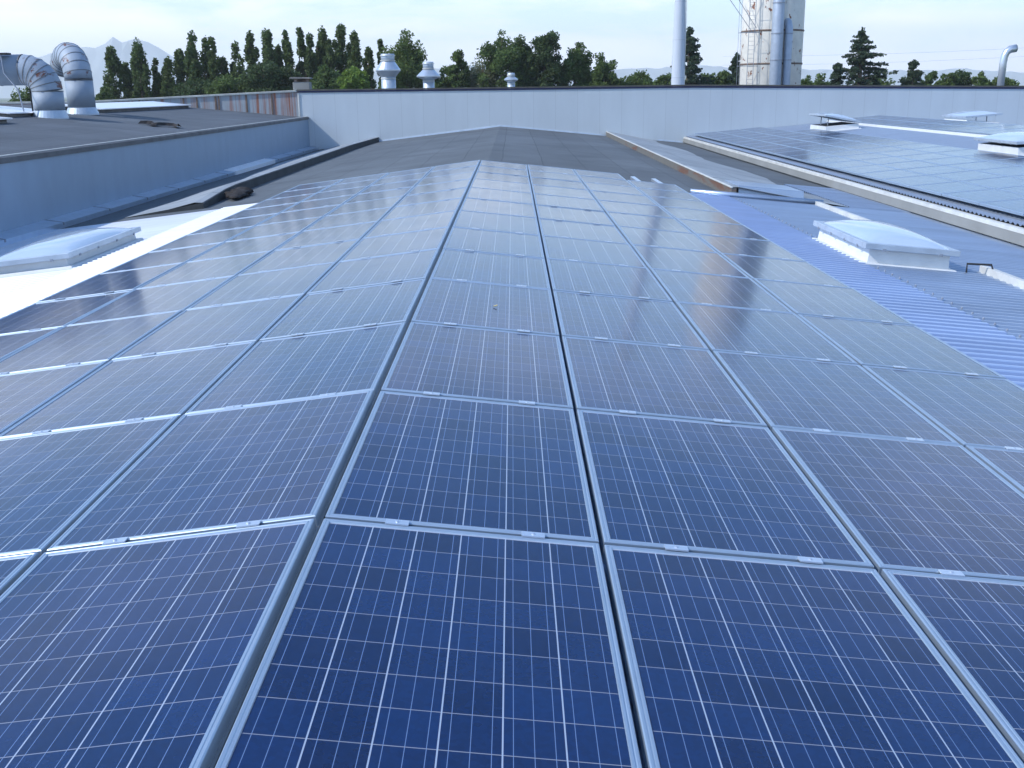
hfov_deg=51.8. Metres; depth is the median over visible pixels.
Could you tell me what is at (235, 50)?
poplar tree
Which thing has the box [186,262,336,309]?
solar panel
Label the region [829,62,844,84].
cedar tree
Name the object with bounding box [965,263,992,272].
bracket
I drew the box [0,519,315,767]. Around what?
solar panel
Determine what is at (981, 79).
broadleaf tree
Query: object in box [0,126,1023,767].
factory hall
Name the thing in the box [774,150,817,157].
solar panel
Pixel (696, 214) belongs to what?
solar panel
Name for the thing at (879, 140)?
solar panel
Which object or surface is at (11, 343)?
solar panel
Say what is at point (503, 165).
solar panel
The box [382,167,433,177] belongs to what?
solar panel
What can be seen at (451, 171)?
solar panel
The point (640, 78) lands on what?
broadleaf tree
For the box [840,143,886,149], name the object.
solar panel
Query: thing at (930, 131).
flashing bar
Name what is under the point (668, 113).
parapet wall
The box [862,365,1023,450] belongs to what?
solar panel
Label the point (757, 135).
solar panel
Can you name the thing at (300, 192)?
solar panel
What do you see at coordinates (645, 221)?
solar panel
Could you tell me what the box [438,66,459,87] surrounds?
broadleaf tree
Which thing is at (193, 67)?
poplar tree
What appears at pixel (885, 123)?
solar panel
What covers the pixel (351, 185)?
solar panel
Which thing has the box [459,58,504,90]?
broadleaf tree
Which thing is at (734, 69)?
cedar tree
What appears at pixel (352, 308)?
solar panel
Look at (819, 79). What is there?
broadleaf tree
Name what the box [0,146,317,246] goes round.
wall gutter
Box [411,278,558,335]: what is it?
solar panel
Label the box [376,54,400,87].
roof vent
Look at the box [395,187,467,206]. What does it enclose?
solar panel
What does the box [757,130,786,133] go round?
solar panel
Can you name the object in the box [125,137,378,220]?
felt kerb
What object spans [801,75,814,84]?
broadleaf tree
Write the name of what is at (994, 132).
solar panel
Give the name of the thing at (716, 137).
solar panel
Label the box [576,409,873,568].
solar panel
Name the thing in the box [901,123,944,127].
solar panel
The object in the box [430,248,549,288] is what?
solar panel
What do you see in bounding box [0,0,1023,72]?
sky
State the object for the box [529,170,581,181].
solar panel
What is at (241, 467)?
solar panel
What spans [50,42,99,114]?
air duct
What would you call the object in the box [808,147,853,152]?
solar panel
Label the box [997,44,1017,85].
flue pipe
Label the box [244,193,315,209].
solar panel
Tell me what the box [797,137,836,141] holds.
solar panel
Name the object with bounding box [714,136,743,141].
solar panel
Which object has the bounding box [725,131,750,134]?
solar panel
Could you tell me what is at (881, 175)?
solar panel
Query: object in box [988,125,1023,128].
solar panel
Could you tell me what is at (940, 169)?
solar panel
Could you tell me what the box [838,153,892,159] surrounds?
solar panel
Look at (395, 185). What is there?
solar panel
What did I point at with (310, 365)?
solar panel
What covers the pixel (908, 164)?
solar panel
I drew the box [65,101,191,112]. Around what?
flat rooflight
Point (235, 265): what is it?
solar panel
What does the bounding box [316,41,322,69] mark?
poplar tree
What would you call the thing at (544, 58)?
broadleaf tree
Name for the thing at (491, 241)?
solar panel
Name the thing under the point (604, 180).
solar panel
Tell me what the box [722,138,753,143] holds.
solar panel
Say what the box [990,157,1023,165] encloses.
solar panel
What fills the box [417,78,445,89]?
broadleaf tree
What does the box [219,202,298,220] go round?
solar panel
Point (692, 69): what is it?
cedar tree
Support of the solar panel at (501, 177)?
on the factory hall
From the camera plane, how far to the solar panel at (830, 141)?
35.21 m
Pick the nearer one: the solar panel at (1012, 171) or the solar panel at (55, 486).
the solar panel at (55, 486)
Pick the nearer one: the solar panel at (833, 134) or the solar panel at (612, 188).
the solar panel at (612, 188)
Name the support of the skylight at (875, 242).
on the factory hall
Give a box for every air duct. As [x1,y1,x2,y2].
[0,53,68,118]
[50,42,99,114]
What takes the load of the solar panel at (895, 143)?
on the hall at (1007, 232)
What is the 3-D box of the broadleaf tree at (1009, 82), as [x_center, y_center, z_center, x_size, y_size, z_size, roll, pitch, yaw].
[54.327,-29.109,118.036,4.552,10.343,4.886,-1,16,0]
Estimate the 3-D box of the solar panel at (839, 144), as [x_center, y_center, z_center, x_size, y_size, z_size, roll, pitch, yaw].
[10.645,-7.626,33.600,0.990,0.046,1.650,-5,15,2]
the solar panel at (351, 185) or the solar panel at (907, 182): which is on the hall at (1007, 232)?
the solar panel at (907, 182)
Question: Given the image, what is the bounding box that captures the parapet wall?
[297,85,1023,155]
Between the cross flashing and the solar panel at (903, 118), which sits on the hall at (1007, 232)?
the solar panel at (903, 118)
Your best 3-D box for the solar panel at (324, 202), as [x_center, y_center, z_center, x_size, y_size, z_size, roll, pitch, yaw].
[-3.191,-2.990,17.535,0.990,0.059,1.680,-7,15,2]
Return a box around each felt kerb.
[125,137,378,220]
[606,131,846,206]
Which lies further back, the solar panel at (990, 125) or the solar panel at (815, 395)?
the solar panel at (990, 125)
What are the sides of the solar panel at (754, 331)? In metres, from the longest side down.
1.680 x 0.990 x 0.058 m
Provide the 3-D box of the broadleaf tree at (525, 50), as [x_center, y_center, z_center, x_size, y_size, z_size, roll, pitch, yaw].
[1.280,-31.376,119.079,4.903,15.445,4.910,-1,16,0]
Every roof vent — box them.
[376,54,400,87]
[417,62,439,87]
[504,73,517,86]
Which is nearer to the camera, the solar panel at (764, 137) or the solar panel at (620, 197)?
the solar panel at (620, 197)
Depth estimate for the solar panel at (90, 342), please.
7.82 m
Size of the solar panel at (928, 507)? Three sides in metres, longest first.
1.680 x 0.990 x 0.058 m
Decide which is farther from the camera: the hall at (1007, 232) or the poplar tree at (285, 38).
the poplar tree at (285, 38)
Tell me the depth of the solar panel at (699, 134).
46.53 m
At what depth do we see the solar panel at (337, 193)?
19.16 m
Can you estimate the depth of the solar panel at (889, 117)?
45.16 m
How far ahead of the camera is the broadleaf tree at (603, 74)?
115.66 m
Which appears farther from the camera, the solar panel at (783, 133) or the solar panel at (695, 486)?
the solar panel at (783, 133)
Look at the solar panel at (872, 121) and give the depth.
43.29 m
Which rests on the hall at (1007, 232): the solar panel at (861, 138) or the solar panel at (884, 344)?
the solar panel at (861, 138)
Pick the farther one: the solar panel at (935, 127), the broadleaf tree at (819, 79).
the broadleaf tree at (819, 79)
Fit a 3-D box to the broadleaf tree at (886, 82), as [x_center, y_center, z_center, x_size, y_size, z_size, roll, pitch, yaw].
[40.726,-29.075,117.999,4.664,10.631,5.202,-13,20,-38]
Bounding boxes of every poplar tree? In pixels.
[103,45,128,99]
[122,61,134,98]
[129,37,153,98]
[130,49,139,83]
[151,58,162,96]
[159,56,177,96]
[172,48,185,92]
[183,30,204,83]
[185,40,198,85]
[199,35,210,83]
[206,36,221,93]
[219,55,229,78]
[229,40,239,74]
[231,53,245,85]
[243,30,261,70]
[260,28,278,79]
[275,44,283,70]
[281,29,293,64]
[282,42,294,69]
[294,27,309,79]
[303,32,317,80]
[315,25,335,70]
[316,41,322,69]
[322,43,336,87]
[332,22,349,76]
[346,30,365,78]
[346,42,351,67]
[362,46,376,88]
[377,39,383,83]
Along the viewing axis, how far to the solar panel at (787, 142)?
36.85 m
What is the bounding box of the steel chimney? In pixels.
[671,0,686,84]
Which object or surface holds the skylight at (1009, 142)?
on the hall at (1007, 232)
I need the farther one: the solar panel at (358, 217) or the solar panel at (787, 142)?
the solar panel at (787, 142)
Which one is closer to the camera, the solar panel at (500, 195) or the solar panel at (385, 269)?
the solar panel at (385, 269)
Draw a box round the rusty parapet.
[0,90,298,116]
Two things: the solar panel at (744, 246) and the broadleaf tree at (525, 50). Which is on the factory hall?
the solar panel at (744, 246)
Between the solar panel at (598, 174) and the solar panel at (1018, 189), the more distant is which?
the solar panel at (598, 174)
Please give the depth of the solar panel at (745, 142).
38.49 m
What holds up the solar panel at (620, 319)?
on the factory hall
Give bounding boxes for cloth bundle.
[224,187,253,199]
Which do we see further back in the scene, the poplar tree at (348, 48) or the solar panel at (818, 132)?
the poplar tree at (348, 48)
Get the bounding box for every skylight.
[0,227,142,277]
[809,113,861,130]
[812,219,960,271]
[942,110,1002,122]
[974,131,1023,155]
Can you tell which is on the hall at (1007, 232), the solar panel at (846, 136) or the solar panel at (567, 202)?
the solar panel at (846, 136)
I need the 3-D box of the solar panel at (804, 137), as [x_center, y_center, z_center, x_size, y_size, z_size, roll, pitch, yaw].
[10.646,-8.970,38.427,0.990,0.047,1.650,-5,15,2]
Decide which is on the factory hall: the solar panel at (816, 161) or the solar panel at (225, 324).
the solar panel at (225, 324)
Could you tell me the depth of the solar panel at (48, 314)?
9.57 m
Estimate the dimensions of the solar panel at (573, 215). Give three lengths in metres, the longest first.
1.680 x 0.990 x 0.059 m
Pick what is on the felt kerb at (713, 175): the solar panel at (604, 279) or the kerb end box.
the kerb end box
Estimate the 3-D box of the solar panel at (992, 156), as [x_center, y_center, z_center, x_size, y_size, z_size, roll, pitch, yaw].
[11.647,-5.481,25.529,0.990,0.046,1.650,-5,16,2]
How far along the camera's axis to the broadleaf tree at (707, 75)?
117.24 m
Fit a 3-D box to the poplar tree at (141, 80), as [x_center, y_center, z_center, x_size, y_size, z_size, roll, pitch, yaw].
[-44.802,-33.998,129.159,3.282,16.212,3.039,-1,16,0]
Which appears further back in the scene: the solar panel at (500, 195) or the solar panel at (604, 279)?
the solar panel at (500, 195)
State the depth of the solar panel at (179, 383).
6.10 m
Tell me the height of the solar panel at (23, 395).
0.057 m
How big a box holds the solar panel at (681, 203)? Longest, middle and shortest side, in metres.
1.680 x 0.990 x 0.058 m
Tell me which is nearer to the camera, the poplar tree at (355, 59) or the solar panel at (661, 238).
the solar panel at (661, 238)
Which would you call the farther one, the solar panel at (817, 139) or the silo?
the silo
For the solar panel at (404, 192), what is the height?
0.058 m
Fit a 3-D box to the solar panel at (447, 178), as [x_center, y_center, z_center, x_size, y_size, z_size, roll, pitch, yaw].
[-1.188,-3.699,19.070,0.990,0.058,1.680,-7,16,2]
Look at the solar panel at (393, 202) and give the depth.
15.88 m
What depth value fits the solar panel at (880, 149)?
30.37 m
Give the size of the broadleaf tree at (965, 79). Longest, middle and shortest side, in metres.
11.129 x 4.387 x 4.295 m
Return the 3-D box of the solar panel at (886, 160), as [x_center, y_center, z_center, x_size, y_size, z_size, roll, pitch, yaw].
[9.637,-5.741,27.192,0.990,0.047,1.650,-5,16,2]
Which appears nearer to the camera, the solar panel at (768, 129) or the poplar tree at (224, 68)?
the solar panel at (768, 129)
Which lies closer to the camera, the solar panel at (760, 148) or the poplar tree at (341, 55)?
the solar panel at (760, 148)
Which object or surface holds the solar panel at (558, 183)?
on the factory hall
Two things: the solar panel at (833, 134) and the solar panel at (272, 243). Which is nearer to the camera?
the solar panel at (272, 243)
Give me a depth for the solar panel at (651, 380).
6.07 m
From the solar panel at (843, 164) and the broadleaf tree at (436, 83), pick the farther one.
the broadleaf tree at (436, 83)
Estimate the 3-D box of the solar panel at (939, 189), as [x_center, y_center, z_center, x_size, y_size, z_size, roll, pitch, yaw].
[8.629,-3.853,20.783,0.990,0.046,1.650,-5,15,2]
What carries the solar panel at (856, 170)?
on the hall at (1007, 232)
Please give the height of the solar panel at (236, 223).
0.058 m
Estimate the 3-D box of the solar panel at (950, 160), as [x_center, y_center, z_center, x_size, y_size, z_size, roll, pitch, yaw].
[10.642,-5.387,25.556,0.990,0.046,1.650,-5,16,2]
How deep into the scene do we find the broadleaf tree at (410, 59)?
116.34 m
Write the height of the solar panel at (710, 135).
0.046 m
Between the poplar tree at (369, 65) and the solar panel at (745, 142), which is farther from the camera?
the poplar tree at (369, 65)
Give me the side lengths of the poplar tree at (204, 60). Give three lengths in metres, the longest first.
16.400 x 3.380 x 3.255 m
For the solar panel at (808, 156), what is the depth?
30.42 m
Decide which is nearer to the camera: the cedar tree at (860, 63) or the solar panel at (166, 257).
the solar panel at (166, 257)
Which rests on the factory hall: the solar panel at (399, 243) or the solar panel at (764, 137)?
the solar panel at (399, 243)
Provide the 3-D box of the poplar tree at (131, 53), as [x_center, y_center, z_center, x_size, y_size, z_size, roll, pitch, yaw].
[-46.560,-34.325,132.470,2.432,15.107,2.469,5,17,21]
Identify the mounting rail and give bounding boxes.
[630,176,639,180]
[651,178,661,182]
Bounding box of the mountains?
[0,37,1023,97]
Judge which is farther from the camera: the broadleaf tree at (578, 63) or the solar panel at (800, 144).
the broadleaf tree at (578, 63)
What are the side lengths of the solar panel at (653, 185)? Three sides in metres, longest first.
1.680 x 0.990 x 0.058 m
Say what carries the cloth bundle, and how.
on the factory hall
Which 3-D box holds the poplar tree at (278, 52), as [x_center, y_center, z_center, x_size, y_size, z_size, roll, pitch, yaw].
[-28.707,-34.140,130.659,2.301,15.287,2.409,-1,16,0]
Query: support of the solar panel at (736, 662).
on the factory hall
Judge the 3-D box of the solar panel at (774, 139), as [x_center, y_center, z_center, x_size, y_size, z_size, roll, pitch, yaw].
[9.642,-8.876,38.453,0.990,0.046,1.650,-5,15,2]
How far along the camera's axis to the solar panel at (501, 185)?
17.46 m
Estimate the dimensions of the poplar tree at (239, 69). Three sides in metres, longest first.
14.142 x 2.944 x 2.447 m
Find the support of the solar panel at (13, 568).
on the factory hall
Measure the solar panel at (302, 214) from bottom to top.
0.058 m
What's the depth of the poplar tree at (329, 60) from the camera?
127.36 m
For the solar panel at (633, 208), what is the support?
on the factory hall
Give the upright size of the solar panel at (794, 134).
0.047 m
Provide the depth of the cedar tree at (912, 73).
110.63 m
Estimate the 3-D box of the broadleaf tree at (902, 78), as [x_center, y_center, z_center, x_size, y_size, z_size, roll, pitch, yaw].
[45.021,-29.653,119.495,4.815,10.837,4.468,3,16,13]
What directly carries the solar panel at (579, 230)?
on the factory hall
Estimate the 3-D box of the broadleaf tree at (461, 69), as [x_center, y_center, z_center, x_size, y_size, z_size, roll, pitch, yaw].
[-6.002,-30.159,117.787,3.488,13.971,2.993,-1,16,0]
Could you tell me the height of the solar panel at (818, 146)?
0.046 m
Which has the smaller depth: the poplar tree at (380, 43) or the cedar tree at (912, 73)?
the cedar tree at (912, 73)
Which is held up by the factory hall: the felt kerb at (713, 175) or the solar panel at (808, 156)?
the felt kerb at (713, 175)
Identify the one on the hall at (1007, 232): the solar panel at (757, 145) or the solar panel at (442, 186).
the solar panel at (757, 145)
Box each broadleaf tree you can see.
[8,86,30,103]
[95,85,111,99]
[170,77,212,96]
[203,73,250,94]
[233,60,286,92]
[268,65,303,90]
[309,63,341,92]
[337,65,370,90]
[378,29,427,91]
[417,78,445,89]
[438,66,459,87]
[443,49,470,87]
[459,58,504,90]
[475,29,534,90]
[506,34,539,85]
[519,71,552,86]
[520,30,566,89]
[562,41,593,87]
[588,52,625,85]
[624,69,652,88]
[650,73,670,86]
[700,72,722,84]
[717,69,732,84]
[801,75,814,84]
[814,73,830,86]
[876,78,895,84]
[897,76,926,88]
[919,70,938,84]
[935,72,959,85]
[953,69,972,85]
[971,71,992,85]
[992,76,1016,85]
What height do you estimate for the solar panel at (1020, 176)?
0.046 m
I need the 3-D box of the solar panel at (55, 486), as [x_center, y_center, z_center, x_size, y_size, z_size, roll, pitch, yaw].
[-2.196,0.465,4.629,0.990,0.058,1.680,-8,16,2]
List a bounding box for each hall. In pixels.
[0,102,309,231]
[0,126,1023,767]
[683,122,1023,246]
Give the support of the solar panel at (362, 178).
on the factory hall
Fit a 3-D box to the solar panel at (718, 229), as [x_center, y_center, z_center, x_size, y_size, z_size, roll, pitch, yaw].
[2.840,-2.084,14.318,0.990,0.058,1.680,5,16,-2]
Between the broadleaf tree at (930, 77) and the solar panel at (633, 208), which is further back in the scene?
the broadleaf tree at (930, 77)
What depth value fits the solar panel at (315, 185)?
22.41 m
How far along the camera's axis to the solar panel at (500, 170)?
20.64 m
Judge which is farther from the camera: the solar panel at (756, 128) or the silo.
the silo
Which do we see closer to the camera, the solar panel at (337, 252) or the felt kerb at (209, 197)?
the solar panel at (337, 252)
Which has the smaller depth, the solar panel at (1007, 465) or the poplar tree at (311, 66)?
the solar panel at (1007, 465)
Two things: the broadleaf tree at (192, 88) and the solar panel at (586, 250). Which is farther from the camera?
the broadleaf tree at (192, 88)
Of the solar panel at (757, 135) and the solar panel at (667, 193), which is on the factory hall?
the solar panel at (667, 193)
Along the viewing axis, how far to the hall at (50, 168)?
26.91 m
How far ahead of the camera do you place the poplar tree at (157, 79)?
129.46 m
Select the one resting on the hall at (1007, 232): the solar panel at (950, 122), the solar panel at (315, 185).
the solar panel at (950, 122)
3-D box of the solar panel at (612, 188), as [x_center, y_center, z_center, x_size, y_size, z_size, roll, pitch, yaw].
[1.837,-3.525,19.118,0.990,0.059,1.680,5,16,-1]
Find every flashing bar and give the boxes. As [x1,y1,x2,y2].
[815,201,868,219]
[827,120,987,136]
[979,265,1023,288]
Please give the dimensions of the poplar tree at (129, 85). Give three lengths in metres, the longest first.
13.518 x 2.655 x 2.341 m
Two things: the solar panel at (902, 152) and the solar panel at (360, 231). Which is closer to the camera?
the solar panel at (360, 231)
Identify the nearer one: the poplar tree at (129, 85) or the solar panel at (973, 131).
the solar panel at (973, 131)
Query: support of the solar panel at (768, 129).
on the hall at (1007, 232)
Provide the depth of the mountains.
7520.64 m
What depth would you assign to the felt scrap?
32.51 m
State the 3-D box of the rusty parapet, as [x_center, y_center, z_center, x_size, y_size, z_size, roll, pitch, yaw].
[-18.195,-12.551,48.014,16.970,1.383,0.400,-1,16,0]
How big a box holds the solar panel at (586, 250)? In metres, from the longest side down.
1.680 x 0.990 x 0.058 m
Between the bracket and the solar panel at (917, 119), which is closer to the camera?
the bracket
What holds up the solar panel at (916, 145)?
on the hall at (1007, 232)
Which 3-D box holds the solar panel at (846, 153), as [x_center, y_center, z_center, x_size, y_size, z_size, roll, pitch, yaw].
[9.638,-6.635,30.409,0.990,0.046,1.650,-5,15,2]
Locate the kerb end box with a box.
[724,180,803,197]
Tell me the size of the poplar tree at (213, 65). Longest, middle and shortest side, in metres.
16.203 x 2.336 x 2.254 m
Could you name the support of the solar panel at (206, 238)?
on the factory hall
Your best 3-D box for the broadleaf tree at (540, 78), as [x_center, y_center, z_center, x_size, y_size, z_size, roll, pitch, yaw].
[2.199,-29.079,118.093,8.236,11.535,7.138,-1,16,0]
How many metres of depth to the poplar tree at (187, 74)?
130.45 m
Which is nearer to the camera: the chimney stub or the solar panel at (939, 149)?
the solar panel at (939, 149)
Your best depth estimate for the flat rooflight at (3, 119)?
27.89 m
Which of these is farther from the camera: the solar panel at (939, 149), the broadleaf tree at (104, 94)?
the broadleaf tree at (104, 94)
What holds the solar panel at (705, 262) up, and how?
on the factory hall
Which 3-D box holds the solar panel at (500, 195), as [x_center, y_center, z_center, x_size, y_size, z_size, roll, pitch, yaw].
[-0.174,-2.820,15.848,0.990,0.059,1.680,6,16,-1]
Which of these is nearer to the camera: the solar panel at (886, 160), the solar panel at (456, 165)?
the solar panel at (456, 165)
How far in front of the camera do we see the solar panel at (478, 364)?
6.05 m
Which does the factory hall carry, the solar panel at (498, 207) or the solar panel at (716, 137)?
the solar panel at (498, 207)
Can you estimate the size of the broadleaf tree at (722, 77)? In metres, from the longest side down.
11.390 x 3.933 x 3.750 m
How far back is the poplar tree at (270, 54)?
126.87 m
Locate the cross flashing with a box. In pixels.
[690,189,823,203]
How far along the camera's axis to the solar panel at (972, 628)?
3.42 m
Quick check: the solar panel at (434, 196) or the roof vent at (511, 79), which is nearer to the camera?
the solar panel at (434, 196)
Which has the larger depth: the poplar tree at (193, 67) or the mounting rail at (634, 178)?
the poplar tree at (193, 67)
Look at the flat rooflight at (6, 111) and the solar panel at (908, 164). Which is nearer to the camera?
the solar panel at (908, 164)
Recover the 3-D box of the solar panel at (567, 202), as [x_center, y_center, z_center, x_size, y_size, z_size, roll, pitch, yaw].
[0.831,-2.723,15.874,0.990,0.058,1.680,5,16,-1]
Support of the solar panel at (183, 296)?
on the factory hall
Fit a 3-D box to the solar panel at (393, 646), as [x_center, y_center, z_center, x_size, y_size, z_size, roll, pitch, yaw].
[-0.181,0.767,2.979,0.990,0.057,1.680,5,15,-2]
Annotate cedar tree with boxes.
[668,26,715,84]
[728,52,740,84]
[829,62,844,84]
[834,26,898,84]
[898,59,924,84]
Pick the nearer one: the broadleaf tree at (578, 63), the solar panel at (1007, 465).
the solar panel at (1007, 465)
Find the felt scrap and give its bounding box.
[138,121,180,126]
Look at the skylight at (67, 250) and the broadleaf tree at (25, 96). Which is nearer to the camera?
the skylight at (67, 250)
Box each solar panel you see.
[0,290,131,334]
[0,310,182,374]
[0,326,61,359]
[0,341,255,437]
[0,361,107,433]
[0,415,179,556]
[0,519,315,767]
[0,552,39,595]
[35,262,183,302]
[47,389,374,551]
[68,276,233,324]
[100,242,222,273]
[112,294,303,359]
[136,251,271,288]
[150,226,252,251]
[185,322,405,413]
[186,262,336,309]
[188,213,277,234]
[188,232,299,261]
[215,518,641,767]
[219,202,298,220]
[225,216,322,241]
[238,239,359,274]
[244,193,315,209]
[258,204,340,224]
[259,279,425,340]
[266,185,330,199]
[274,221,378,250]
[280,194,355,212]
[284,179,342,191]
[301,186,368,201]
[303,207,392,230]
[307,248,439,293]
[318,179,378,192]
[325,391,598,543]
[326,196,403,215]
[333,173,387,184]
[339,227,449,261]
[344,187,413,203]
[358,179,421,193]
[363,210,456,237]
[370,172,428,185]
[381,198,462,219]
[381,322,572,408]
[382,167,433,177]
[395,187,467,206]
[406,179,471,195]
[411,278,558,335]
[416,171,474,185]
[424,165,477,177]
[430,160,479,171]
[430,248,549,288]
[443,227,543,257]
[452,210,539,234]
[460,198,536,217]
[465,187,533,203]
[470,178,531,192]
[474,172,529,183]
[477,165,528,176]
[480,160,527,169]
[527,165,576,174]
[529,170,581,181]
[530,177,587,189]
[531,184,594,198]
[533,193,603,211]
[535,205,614,225]
[538,218,628,243]
[542,235,646,267]
[546,258,672,301]
[553,290,708,349]
[562,336,766,426]
[573,169,625,179]
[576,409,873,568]
[578,175,633,186]
[583,182,645,195]
[589,190,658,205]
[597,200,673,217]
[603,545,1023,767]
[606,211,691,232]
[617,226,717,252]
[627,180,686,191]
[631,244,749,277]
[636,187,701,200]
[647,196,720,211]
[650,268,793,312]
[660,206,742,224]
[675,301,857,364]
[676,218,770,240]
[694,132,719,135]
[695,234,804,260]
[700,133,729,137]
[707,135,736,139]
[713,351,959,444]
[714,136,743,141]
[716,129,744,132]
[720,253,850,287]
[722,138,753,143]
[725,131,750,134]
[731,132,761,135]
[731,140,764,145]
[739,127,767,130]
[739,134,773,137]
[740,142,778,148]
[748,128,776,131]
[750,136,783,139]
[750,145,788,150]
[753,278,914,324]
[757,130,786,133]
[759,137,795,141]
[761,147,802,154]
[767,131,796,134]
[769,140,807,144]
[772,427,1023,581]
[774,133,809,136]
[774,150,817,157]
[780,142,819,146]
[785,135,823,139]
[787,153,836,160]
[791,129,824,132]
[793,144,836,149]
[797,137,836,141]
[797,314,1005,378]
[802,157,852,165]
[804,130,834,134]
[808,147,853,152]
[810,139,850,143]
[814,132,850,136]
[818,160,875,169]
[823,150,870,156]
[825,134,865,138]
[825,141,869,146]
[837,164,898,174]
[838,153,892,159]
[840,136,881,140]
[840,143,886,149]
[855,118,881,122]
[857,138,900,142]
[857,146,907,152]
[857,156,916,164]
[858,169,924,180]
[859,115,887,117]
[862,119,895,123]
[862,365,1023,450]
[871,116,901,118]
[871,140,920,145]
[872,121,907,124]
[877,149,930,155]
[878,161,939,168]
[881,569,1023,763]
[882,175,954,187]
[883,117,916,120]
[886,122,923,126]
[891,143,943,148]
[895,153,957,160]
[897,118,933,121]
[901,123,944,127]
[901,165,971,174]
[910,181,993,195]
[911,146,966,152]
[914,119,953,122]
[918,125,959,129]
[918,157,983,164]
[930,170,1006,180]
[933,120,971,124]
[934,149,997,156]
[936,126,983,131]
[942,189,1023,204]
[946,122,989,125]
[946,161,1017,169]
[956,128,1007,133]
[959,153,1023,160]
[960,176,1023,188]
[965,445,1023,493]
[970,123,1014,127]
[975,166,1023,175]
[977,129,1023,134]
[979,198,1023,215]
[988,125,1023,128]
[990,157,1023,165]
[995,186,1023,194]
[1009,175,1023,178]
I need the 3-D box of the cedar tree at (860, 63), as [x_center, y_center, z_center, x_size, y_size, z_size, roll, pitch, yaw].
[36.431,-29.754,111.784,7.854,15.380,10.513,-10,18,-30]
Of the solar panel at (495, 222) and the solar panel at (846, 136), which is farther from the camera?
the solar panel at (846, 136)
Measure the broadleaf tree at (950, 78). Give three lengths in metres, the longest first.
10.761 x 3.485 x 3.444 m
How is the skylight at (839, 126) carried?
on the hall at (1007, 232)
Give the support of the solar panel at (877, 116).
on the hall at (1007, 232)
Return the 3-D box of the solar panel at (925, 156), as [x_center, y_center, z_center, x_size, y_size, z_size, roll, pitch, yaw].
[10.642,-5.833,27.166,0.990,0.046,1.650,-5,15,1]
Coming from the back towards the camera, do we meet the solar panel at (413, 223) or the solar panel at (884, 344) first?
the solar panel at (413, 223)
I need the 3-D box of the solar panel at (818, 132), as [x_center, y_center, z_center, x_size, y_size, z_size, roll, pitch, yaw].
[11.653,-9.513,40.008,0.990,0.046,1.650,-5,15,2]
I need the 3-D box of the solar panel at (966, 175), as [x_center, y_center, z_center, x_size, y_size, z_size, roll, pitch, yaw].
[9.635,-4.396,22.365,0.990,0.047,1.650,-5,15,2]
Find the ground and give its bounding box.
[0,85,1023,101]
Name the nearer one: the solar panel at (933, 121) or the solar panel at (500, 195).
the solar panel at (500, 195)
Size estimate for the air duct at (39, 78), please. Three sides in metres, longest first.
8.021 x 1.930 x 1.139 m
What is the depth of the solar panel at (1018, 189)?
19.61 m
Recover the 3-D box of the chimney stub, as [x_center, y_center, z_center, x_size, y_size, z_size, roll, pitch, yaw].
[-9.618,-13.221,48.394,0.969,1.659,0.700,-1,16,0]
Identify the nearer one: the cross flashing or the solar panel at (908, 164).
the cross flashing
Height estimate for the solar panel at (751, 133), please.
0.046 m
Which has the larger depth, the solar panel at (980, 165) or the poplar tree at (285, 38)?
the poplar tree at (285, 38)
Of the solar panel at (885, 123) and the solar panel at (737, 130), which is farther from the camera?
the solar panel at (737, 130)
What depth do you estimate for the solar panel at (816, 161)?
28.81 m
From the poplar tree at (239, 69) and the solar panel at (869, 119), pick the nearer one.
the solar panel at (869, 119)
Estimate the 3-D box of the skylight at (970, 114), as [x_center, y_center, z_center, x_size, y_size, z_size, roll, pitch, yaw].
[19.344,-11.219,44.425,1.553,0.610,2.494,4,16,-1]
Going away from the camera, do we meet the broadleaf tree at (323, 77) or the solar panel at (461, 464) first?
the solar panel at (461, 464)
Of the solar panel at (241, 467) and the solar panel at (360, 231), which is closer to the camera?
the solar panel at (241, 467)
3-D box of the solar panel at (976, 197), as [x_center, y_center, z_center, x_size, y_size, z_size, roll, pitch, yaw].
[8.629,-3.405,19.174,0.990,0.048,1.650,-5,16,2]
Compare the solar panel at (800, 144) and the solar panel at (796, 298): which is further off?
the solar panel at (800, 144)
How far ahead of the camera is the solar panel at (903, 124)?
40.22 m
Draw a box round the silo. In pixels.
[736,0,805,84]
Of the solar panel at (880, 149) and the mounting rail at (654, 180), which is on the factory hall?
the mounting rail at (654, 180)
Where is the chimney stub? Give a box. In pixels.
[289,77,312,89]
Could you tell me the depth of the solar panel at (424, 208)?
14.23 m
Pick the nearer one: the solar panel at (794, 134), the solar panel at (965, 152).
the solar panel at (965, 152)
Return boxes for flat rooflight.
[0,106,33,116]
[0,117,12,122]
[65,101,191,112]
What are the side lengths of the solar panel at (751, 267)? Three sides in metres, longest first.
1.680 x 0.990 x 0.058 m
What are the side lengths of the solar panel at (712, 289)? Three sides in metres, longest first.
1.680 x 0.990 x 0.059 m
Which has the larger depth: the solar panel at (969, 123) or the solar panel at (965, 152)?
the solar panel at (969, 123)
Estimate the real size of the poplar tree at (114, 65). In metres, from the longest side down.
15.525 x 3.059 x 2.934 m

